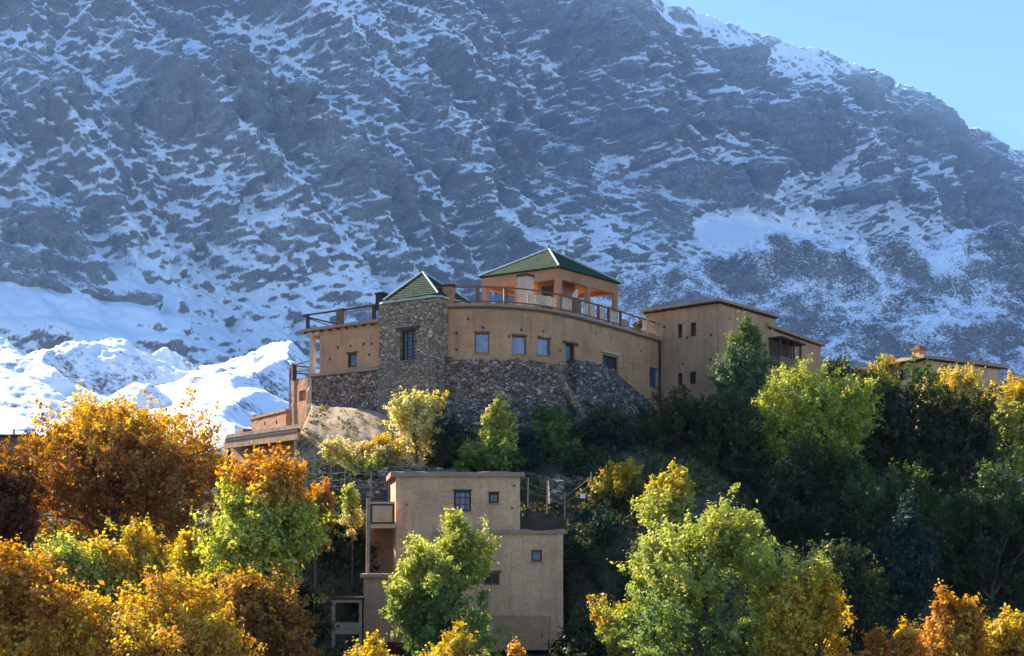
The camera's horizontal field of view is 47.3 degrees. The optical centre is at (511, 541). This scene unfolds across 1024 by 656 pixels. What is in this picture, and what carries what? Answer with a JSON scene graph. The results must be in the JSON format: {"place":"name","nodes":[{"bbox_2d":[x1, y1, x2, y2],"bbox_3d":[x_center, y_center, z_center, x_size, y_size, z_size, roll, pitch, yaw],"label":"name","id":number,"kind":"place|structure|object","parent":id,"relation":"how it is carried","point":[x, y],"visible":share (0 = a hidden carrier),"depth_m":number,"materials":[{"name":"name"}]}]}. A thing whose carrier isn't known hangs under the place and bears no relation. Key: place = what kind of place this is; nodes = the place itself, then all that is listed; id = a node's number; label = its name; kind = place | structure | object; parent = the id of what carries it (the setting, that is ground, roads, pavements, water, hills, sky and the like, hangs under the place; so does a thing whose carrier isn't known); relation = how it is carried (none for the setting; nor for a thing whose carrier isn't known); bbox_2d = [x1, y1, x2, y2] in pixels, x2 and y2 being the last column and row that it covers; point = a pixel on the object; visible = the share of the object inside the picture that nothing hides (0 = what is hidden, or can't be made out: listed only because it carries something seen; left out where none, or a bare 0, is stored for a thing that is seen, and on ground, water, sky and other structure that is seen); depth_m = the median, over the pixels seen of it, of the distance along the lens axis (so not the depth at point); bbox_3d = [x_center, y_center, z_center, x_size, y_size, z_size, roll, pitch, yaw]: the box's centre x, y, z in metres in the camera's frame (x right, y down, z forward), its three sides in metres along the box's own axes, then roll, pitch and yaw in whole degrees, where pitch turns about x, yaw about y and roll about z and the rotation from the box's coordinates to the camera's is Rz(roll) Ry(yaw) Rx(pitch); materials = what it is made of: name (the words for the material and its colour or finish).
{"place":"outdoors","nodes":[
{"label":"outdoors","id":0,"kind":"place"},
{"bbox_2d":[0,0,1023,366],"bbox_3d":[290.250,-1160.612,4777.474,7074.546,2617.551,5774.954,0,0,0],"label":"mountain","id":1,"kind":"structure","parent":0,"point":[202,182],"depth_m":3760.26,"materials":[{"name":"grey stone"}]},
{"bbox_2d":[0,221,1023,481],"bbox_3d":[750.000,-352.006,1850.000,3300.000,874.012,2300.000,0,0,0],"label":"foothills","id":2,"kind":"structure","parent":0,"point":[866,301],"depth_m":2228.26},
{"bbox_2d":[19,417,1023,655],"bbox_3d":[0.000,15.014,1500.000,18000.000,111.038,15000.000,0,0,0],"label":"ground","id":3,"kind":"structure","parent":0,"point":[538,521],"depth_m":65.87,"materials":[{"name":"brown soil"}]},
{"bbox_2d":[0,429,56,473],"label":"flat building","id":4,"kind":"structure","parent":3,"relation":"on","point":[13,438],"depth_m":86.00,"materials":[{"name":"brown wood"}]},
{"bbox_2d":[0,427,59,569],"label":"cherry tree","id":5,"kind":"object","parent":3,"relation":"on","point":[19,485],"visible":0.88,"depth_m":60.30,"materials":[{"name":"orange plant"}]},
{"bbox_2d":[20,409,54,525],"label":"sparse sapling","id":6,"kind":"object","parent":3,"relation":"on","point":[44,421],"visible":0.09,"depth_m":69.96,"materials":[{"name":"orange plant"}]},
{"bbox_2d":[0,532,104,655],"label":"autumn tree","id":7,"kind":"object","parent":3,"relation":"on","point":[34,601],"visible":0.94,"depth_m":44.98,"materials":[{"name":"orange plant"}]},
{"bbox_2d":[16,525,115,641],"bbox_3d":[-19.619,5.324,51.192,4.413,12.073,4.324,0,0,0],"label":"autumn tree","id":8,"kind":"object","parent":3,"relation":"on","point":[72,558],"visible":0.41,"depth_m":50.52,"materials":[{"name":"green plant"}]},
{"bbox_2d":[9,373,238,551],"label":"walnut tree","id":9,"kind":"object","parent":3,"relation":"on","point":[101,450],"visible":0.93,"depth_m":66.28,"materials":[{"name":"orange plant"}]},
{"bbox_2d":[74,512,184,616],"bbox_3d":[-17.726,4.391,53.147,5.654,11.424,4.924,0,0,-24],"label":"autumn tree","id":10,"kind":"object","parent":3,"relation":"on","point":[132,559],"visible":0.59,"depth_m":52.13,"materials":[{"name":"yellow plant"}]},
{"bbox_2d":[60,555,267,655],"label":"autumn tree","id":11,"kind":"object","parent":3,"relation":"on","point":[176,624],"visible":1,"depth_m":43.94,"materials":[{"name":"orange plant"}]},
{"bbox_2d":[163,525,228,604],"bbox_3d":[-15.375,4.105,56.349,4.426,9.762,3.662,0,0,0],"label":"autumn tree","id":12,"kind":"object","parent":3,"relation":"on","point":[188,541],"visible":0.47,"depth_m":55.49,"materials":[{"name":"yellow plant"}]},
{"bbox_2d":[180,439,334,599],"bbox_3d":[-11.299,2.487,53.926,6.822,14.608,5.179,0,0,-35],"label":"autumn tree","id":13,"kind":"object","parent":3,"relation":"on","point":[269,511],"visible":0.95,"depth_m":53.05,"materials":[{"name":"green plant"}]},
{"bbox_2d":[224,424,299,468],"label":"open shed","id":14,"kind":"structure","parent":3,"relation":"on","point":[238,444],"depth_m":81.25,"materials":[{"name":"beige concrete"}]},
{"bbox_2d":[205,558,332,655],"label":"autumn tree","id":15,"kind":"object","parent":3,"relation":"on","point":[262,609],"visible":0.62,"depth_m":49.34,"materials":[{"name":"orange plant"}]},
{"bbox_2d":[237,409,300,446],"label":"orange house","id":16,"kind":"structure","parent":3,"relation":"on","point":[279,418],"depth_m":94.79,"materials":[{"name":"paint"}]},
{"bbox_2d":[269,573,341,655],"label":"shade tree","id":17,"kind":"object","parent":3,"relation":"on","point":[320,630],"visible":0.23,"depth_m":56.95,"materials":[{"name":"green plant"}]},
{"bbox_2d":[297,458,330,476],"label":"wire fence","id":18,"kind":"object","parent":3,"relation":"on","point":[321,465],"visible":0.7,"depth_m":74.17,"materials":[{"name":"brown wood"}]},
{"bbox_2d":[306,475,337,593],"bbox_3d":[-10.323,1.371,61.075,2.490,9.758,2.052,0,0,0],"label":"autumn tree","id":19,"kind":"object","parent":3,"relation":"on","point":[328,495],"visible":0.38,"depth_m":60.74,"materials":[{"name":"orange plant"}]},
{"bbox_2d":[306,510,385,589],"bbox_3d":[-9.763,1.526,65.390,4.514,7.486,4.858,0,0,45],"label":"shade tree","id":20,"kind":"object","parent":3,"relation":"on","point":[338,537],"visible":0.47,"depth_m":64.71,"materials":[{"name":"green plant"}]},
{"bbox_2d":[301,476,390,499],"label":"terrace wall","id":21,"kind":"structure","parent":3,"relation":"on","point":[381,492],"depth_m":70.34,"materials":[{"name":"grey stone"}]},
{"bbox_2d":[305,471,388,500],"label":"wire fence","id":22,"kind":"object","parent":3,"relation":"on","point":[344,479],"visible":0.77,"depth_m":69.59,"materials":[{"name":"brown wood"}]},
{"bbox_2d":[336,481,363,591],"bbox_3d":[-8.891,-0.001,64.089,1.584,6.574,1.241,0,0,0],"label":"yellow sapling","id":23,"kind":"object","parent":3,"relation":"on","point":[350,499],"visible":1,"depth_m":63.96,"materials":[{"name":"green plant"}]},
{"bbox_2d":[293,405,424,469],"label":"rock outcrop","id":24,"kind":"object","parent":3,"relation":"on","point":[331,421],"visible":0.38,"depth_m":79.27,"materials":[{"name":"beige stone"}]},
{"bbox_2d":[317,435,404,478],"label":"yellow shrub","id":25,"kind":"object","parent":3,"relation":"on","point":[354,454],"visible":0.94,"depth_m":74.08,"materials":[{"name":"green plant"}]},
{"bbox_2d":[291,403,432,469],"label":"dry grass","id":26,"kind":"structure","parent":3,"relation":"on","point":[322,426],"depth_m":78.57,"materials":[{"name":"beige plant"}]},
{"bbox_2d":[343,629,403,655],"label":"yellow bush","id":27,"kind":"object","parent":3,"relation":"on","point":[367,650],"visible":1,"depth_m":42.74,"materials":[{"name":"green plant"}]},
{"bbox_2d":[361,429,403,465],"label":"yellow shrub","id":28,"kind":"object","parent":3,"relation":"on","point":[379,440],"visible":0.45,"depth_m":75.21,"materials":[{"name":"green plant"}]},
{"bbox_2d":[311,465,468,478],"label":"terrace wall","id":29,"kind":"structure","parent":3,"relation":"on","point":[387,470],"depth_m":73.76,"materials":[{"name":"grey stone"}]},
{"bbox_2d":[382,386,449,465],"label":"yellow shrub","id":30,"kind":"object","parent":3,"relation":"on","point":[413,415],"visible":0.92,"depth_m":75.91,"materials":[{"name":"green plant"}]},
{"bbox_2d":[378,507,514,655],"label":"silver maple","id":31,"kind":"object","parent":3,"relation":"on","point":[422,608],"visible":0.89,"depth_m":53.86,"materials":[{"name":"green plant"}]},
{"bbox_2d":[331,471,565,650],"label":"slope house","id":32,"kind":"structure","parent":3,"relation":"on","point":[523,581],"depth_m":61.71,"materials":[{"name":"beige paint"}]},
{"bbox_2d":[454,491,470,510],"bbox_3d":[-2.646,-2.148,62.644,0.910,1.086,0.095,0,0,0],"label":"window","id":33,"kind":"structure","parent":32,"relation":"in","point":[462,499],"depth_m":62.61,"materials":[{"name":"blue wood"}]},
{"bbox_2d":[484,573,499,584],"bbox_3d":[-1.080,1.986,61.832,0.840,0.648,0.095,0,0,0],"label":"window","id":34,"kind":"structure","parent":32,"relation":"in","point":[494,578],"depth_m":61.87,"materials":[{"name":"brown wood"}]},
{"bbox_2d":[489,493,498,502],"bbox_3d":[-0.977,-2.305,62.644,0.539,0.539,0.095,0,0,0],"label":"window","id":35,"kind":"structure","parent":32,"relation":"in","point":[493,497],"depth_m":62.59,"materials":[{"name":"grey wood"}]},
{"bbox_2d":[531,550,541,560],"bbox_3d":[1.301,0.752,61.832,0.551,0.570,0.095,0,0,0],"label":"window","id":36,"kind":"structure","parent":32,"relation":"in","point":[536,555],"depth_m":61.87,"materials":[{"name":"blue glass"}]},
{"bbox_2d":[418,616,483,655],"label":"yellow bush","id":37,"kind":"object","parent":3,"relation":"on","point":[458,642],"visible":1,"depth_m":42.19,"materials":[{"name":"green plant"}]},
{"bbox_2d":[426,407,483,468],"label":"shade shrub","id":38,"kind":"object","parent":3,"relation":"on","point":[449,441],"visible":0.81,"depth_m":74.99,"materials":[{"name":"green plant"}]},
{"bbox_2d":[289,245,661,457],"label":"kasbah","id":39,"kind":"structure","parent":3,"relation":"on","point":[425,331],"depth_m":81.88,"materials":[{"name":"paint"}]},
{"bbox_2d":[475,333,488,352],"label":"window","id":40,"kind":"structure","parent":39,"relation":"in","point":[481,339],"depth_m":79.84,"materials":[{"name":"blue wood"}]},
{"bbox_2d":[512,336,525,354],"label":"window","id":41,"kind":"structure","parent":39,"relation":"in","point":[518,342],"depth_m":80.43,"materials":[{"name":"blue glass"}]},
{"bbox_2d":[538,338,548,355],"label":"window","id":42,"kind":"structure","parent":39,"relation":"in","point":[543,344],"depth_m":81.46,"materials":[{"name":"blue glass"}]},
{"bbox_2d":[565,344,572,360],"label":"window","id":43,"kind":"structure","parent":39,"relation":"in","point":[568,348],"depth_m":83.23,"materials":[{"name":"blue glass"}]},
{"bbox_2d":[603,355,615,369],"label":"window","id":44,"kind":"structure","parent":39,"relation":"in","point":[608,361],"depth_m":87.41,"materials":[{"name":"grey glass"}]},
{"bbox_2d":[632,318,641,332],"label":"terrace plant","id":45,"kind":"object","parent":39,"relation":"on","point":[638,325],"visible":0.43,"depth_m":92.46,"materials":[{"name":"green plant"}]},
{"bbox_2d":[650,368,656,388],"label":"window","id":46,"kind":"structure","parent":39,"relation":"in","point":[653,372],"depth_m":92.96,"materials":[{"name":"blue glass"}]},
{"bbox_2d":[450,434,526,471],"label":"shrub","id":47,"kind":"object","parent":3,"relation":"on","point":[470,453],"visible":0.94,"depth_m":73.22,"materials":[{"name":"green plant"}]},
{"bbox_2d":[472,392,518,469],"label":"conical shrub","id":48,"kind":"object","parent":3,"relation":"on","point":[496,426],"visible":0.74,"depth_m":74.34,"materials":[{"name":"green plant"}]},
{"bbox_2d":[4,411,1023,655],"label":"ground cover","id":49,"kind":"object","parent":3,"relation":"on","point":[723,482],"visible":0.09,"depth_m":72.02,"materials":[{"name":"green plant"}]},
{"bbox_2d":[547,480,563,503],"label":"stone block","id":50,"kind":"structure","parent":49,"relation":"on","point":[556,487],"depth_m":67.65,"materials":[{"name":"grey stone"}]},
{"bbox_2d":[506,635,525,655],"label":"red sapling","id":51,"kind":"object","parent":3,"relation":"on","point":[512,649],"visible":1,"depth_m":42.96,"materials":[{"name":"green plant"}]},
{"bbox_2d":[512,427,545,471],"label":"shade shrub","id":52,"kind":"object","parent":3,"relation":"on","point":[525,445],"visible":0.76,"depth_m":75.08,"materials":[{"name":"green plant"}]},
{"bbox_2d":[549,616,550,652],"bbox_3d":[1.977,5.263,61.000,0.124,2.674,0.114,0,0,0],"label":"wooden pole","id":53,"kind":"object","parent":3,"relation":"on","point":[549,632],"visible":0.82,"depth_m":60.95,"materials":[{"name":"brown wood"}]},
{"bbox_2d":[523,401,583,464],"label":"round tree","id":54,"kind":"object","parent":3,"relation":"on","point":[553,432],"visible":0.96,"depth_m":76.50,"materials":[{"name":"green plant"}]},
{"bbox_2d":[525,502,603,511],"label":"terrace wall","id":55,"kind":"structure","parent":3,"relation":"on","point":[535,505],"depth_m":68.37,"materials":[{"name":"stone"}]},
{"bbox_2d":[527,472,604,519],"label":"wire fence","id":56,"kind":"object","parent":3,"relation":"on","point":[591,477],"visible":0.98,"depth_m":67.37,"materials":[{"name":"brown wood"}]},
{"bbox_2d":[524,474,611,487],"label":"terrace wall","id":57,"kind":"structure","parent":3,"relation":"on","point":[578,480],"depth_m":72.29,"materials":[{"name":"stone"}]},
{"bbox_2d":[540,605,611,655],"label":"shade tree","id":58,"kind":"object","parent":3,"relation":"on","point":[577,645],"visible":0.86,"depth_m":55.39,"materials":[{"name":"green plant"}]},
{"bbox_2d":[557,440,631,488],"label":"shade shrub","id":59,"kind":"object","parent":3,"relation":"on","point":[581,467],"visible":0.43,"depth_m":73.63,"materials":[{"name":"green plant"}]},
{"bbox_2d":[563,497,631,599],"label":"shade tree","id":60,"kind":"object","parent":3,"relation":"on","point":[599,529],"visible":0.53,"depth_m":65.03,"materials":[{"name":"green plant"}]},
{"bbox_2d":[571,397,643,452],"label":"grey shrub","id":61,"kind":"object","parent":3,"relation":"on","point":[606,433],"visible":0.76,"depth_m":78.65,"materials":[{"name":"green plant"}]},
{"bbox_2d":[576,456,654,513],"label":"yellow shrub","id":62,"kind":"object","parent":3,"relation":"on","point":[624,487],"visible":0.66,"depth_m":68.49,"materials":[{"name":"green plant"}]},
{"bbox_2d":[586,593,655,655],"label":"yellow shrub","id":63,"kind":"object","parent":3,"relation":"on","point":[610,639],"visible":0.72,"depth_m":54.46,"materials":[{"name":"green plant"}]},
{"bbox_2d":[603,509,720,645],"bbox_3d":[7.965,2.499,62.248,6.357,8.811,5.081,0,0,0],"label":"shade tree","id":64,"kind":"object","parent":3,"relation":"on","point":[624,579],"visible":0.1,"depth_m":61.85,"materials":[{"name":"green plant"}]},
{"bbox_2d":[629,457,697,530],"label":"yellow shrub","id":65,"kind":"object","parent":3,"relation":"on","point":[674,497],"visible":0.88,"depth_m":65.30,"materials":[{"name":"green plant"}]},
{"bbox_2d":[622,380,779,492],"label":"olive tree","id":66,"kind":"object","parent":3,"relation":"on","point":[726,430],"visible":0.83,"depth_m":79.09,"materials":[{"name":"green plant"}]},
{"bbox_2d":[640,298,780,487],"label":"tall house","id":67,"kind":"structure","parent":3,"relation":"on","point":[693,337],"depth_m":91.70,"materials":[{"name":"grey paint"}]},
{"bbox_2d":[679,324,681,337],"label":"window","id":68,"kind":"structure","parent":67,"relation":"in","point":[680,326],"depth_m":92.40,"materials":[{"name":"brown wood"}]},
{"bbox_2d":[679,373,681,384],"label":"window","id":69,"kind":"structure","parent":67,"relation":"in","point":[680,374],"depth_m":92.40,"materials":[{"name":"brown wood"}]},
{"bbox_2d":[691,323,695,336],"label":"window","id":70,"kind":"structure","parent":67,"relation":"in","point":[693,325],"depth_m":91.65,"materials":[{"name":"black glass"}]},
{"bbox_2d":[691,372,695,383],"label":"window","id":71,"kind":"structure","parent":67,"relation":"in","point":[693,374],"depth_m":91.65,"materials":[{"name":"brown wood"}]},
{"bbox_2d":[592,483,830,655],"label":"maple tree","id":72,"kind":"object","parent":3,"relation":"on","point":[691,570],"visible":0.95,"depth_m":47.34,"materials":[{"name":"green plant"}]},
{"bbox_2d":[708,310,780,469],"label":"conifer","id":73,"kind":"object","parent":3,"relation":"on","point":[747,363],"visible":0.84,"depth_m":85.67,"materials":[{"name":"green plant"}]},
{"bbox_2d":[732,400,781,493],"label":"shade shrub","id":74,"kind":"object","parent":3,"relation":"on","point":[761,486],"visible":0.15,"depth_m":83.53,"materials":[{"name":"green plant"}]},
{"bbox_2d":[766,324,825,487],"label":"stepped house","id":75,"kind":"structure","parent":3,"relation":"on","point":[787,347],"depth_m":98.39,"materials":[{"name":"paint"}]},
{"bbox_2d":[746,544,857,655],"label":"maple tree","id":76,"kind":"object","parent":3,"relation":"on","point":[790,630],"visible":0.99,"depth_m":45.82,"materials":[{"name":"yellow plant"}]},
{"bbox_2d":[752,434,878,558],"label":"walnut tree","id":77,"kind":"object","parent":3,"relation":"on","point":[785,509],"visible":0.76,"depth_m":74.88,"materials":[{"name":"green plant"}]},
{"bbox_2d":[751,351,885,472],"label":"yellow tree","id":78,"kind":"object","parent":3,"relation":"on","point":[823,413],"visible":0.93,"depth_m":81.46,"materials":[{"name":"green plant"}]},
{"bbox_2d":[821,355,853,384],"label":"dark shrub","id":79,"kind":"object","parent":3,"relation":"on","point":[834,363],"visible":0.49,"depth_m":105.42,"materials":[{"name":"green plant"}]},
{"bbox_2d":[776,530,904,655],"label":"walnut tree","id":80,"kind":"object","parent":3,"relation":"on","point":[861,589],"visible":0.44,"depth_m":59.03,"materials":[{"name":"green plant"}]},
{"bbox_2d":[814,364,875,495],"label":"shade shrub","id":81,"kind":"object","parent":3,"relation":"on","point":[849,368],"visible":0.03,"depth_m":87.99,"materials":[{"name":"green plant"}]},
{"bbox_2d":[821,366,894,494],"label":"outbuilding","id":82,"kind":"structure","parent":3,"relation":"on","point":[866,367],"depth_m":113.10,"materials":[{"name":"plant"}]},
{"bbox_2d":[857,353,904,421],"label":"yellow shrub","id":83,"kind":"object","parent":3,"relation":"on","point":[886,370],"visible":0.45,"depth_m":100.62,"materials":[{"name":"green plant"}]},
{"bbox_2d":[845,614,928,655],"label":"orange tree","id":84,"kind":"object","parent":3,"relation":"on","point":[906,643],"visible":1,"depth_m":44.98,"materials":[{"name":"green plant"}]},
{"bbox_2d":[818,458,965,621],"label":"walnut tree","id":85,"kind":"object","parent":3,"relation":"on","point":[879,506],"visible":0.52,"depth_m":69.83,"materials":[{"name":"green plant"}]},
{"bbox_2d":[840,353,959,513],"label":"walnut tree","id":86,"kind":"object","parent":3,"relation":"on","point":[897,411],"visible":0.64,"depth_m":86.85,"materials":[{"name":"green plant"}]},
{"bbox_2d":[862,483,940,627],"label":"blue conifer","id":87,"kind":"object","parent":3,"relation":"on","point":[907,567],"visible":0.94,"depth_m":65.54,"materials":[{"name":"green plant"}]},
{"bbox_2d":[892,345,1009,492],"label":"house","id":88,"kind":"structure","parent":3,"relation":"on","point":[991,370],"depth_m":110.83,"materials":[{"name":"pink paint"}]},
{"bbox_2d":[900,369,907,380],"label":"window","id":89,"kind":"structure","parent":88,"relation":"in","point":[902,375],"depth_m":111.15,"materials":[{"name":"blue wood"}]},
{"bbox_2d":[891,381,1013,523],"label":"walnut tree","id":90,"kind":"object","parent":3,"relation":"on","point":[976,436],"visible":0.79,"depth_m":85.62,"materials":[{"name":"green plant"}]},
{"bbox_2d":[917,361,989,491],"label":"yellow tree","id":91,"kind":"object","parent":3,"relation":"on","point":[954,378],"visible":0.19,"depth_m":98.13,"materials":[{"name":"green plant"}]},
{"bbox_2d":[916,578,993,655],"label":"orange tree","id":92,"kind":"object","parent":3,"relation":"on","point":[953,627],"visible":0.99,"depth_m":45.52,"materials":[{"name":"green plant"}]},
{"bbox_2d":[934,452,1023,611],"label":"walnut tree","id":93,"kind":"object","parent":3,"relation":"on","point":[987,536],"visible":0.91,"depth_m":73.02,"materials":[{"name":"green plant"}]},
{"bbox_2d":[973,370,1023,499],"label":"yellow tree","id":94,"kind":"object","parent":3,"relation":"on","point":[1011,403],"visible":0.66,"depth_m":91.71,"materials":[{"name":"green plant"}]},
{"bbox_2d":[981,603,1023,655],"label":"orange tree","id":95,"kind":"object","parent":3,"relation":"on","point":[1006,638],"visible":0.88,"depth_m":46.21,"materials":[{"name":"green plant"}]},
{"bbox_2d":[1006,375,1023,493],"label":"amber shrub","id":96,"kind":"object","parent":3,"relation":"on","point":[1013,385],"visible":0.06,"depth_m":106.02,"materials":[{"name":"yellow plant"}]},
{"bbox_2d":[572,290,577,297],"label":"satellite dish","id":97,"kind":"object","parent":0,"point":[575,294],"visible":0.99,"depth_m":83.96,"materials":[{"name":"white metal"}]},
{"bbox_2d":[662,0,1023,150],"label":"sky","id":98,"kind":"structure","parent":0,"point":[969,54],"materials":[{"name":"blue"}]}
]}

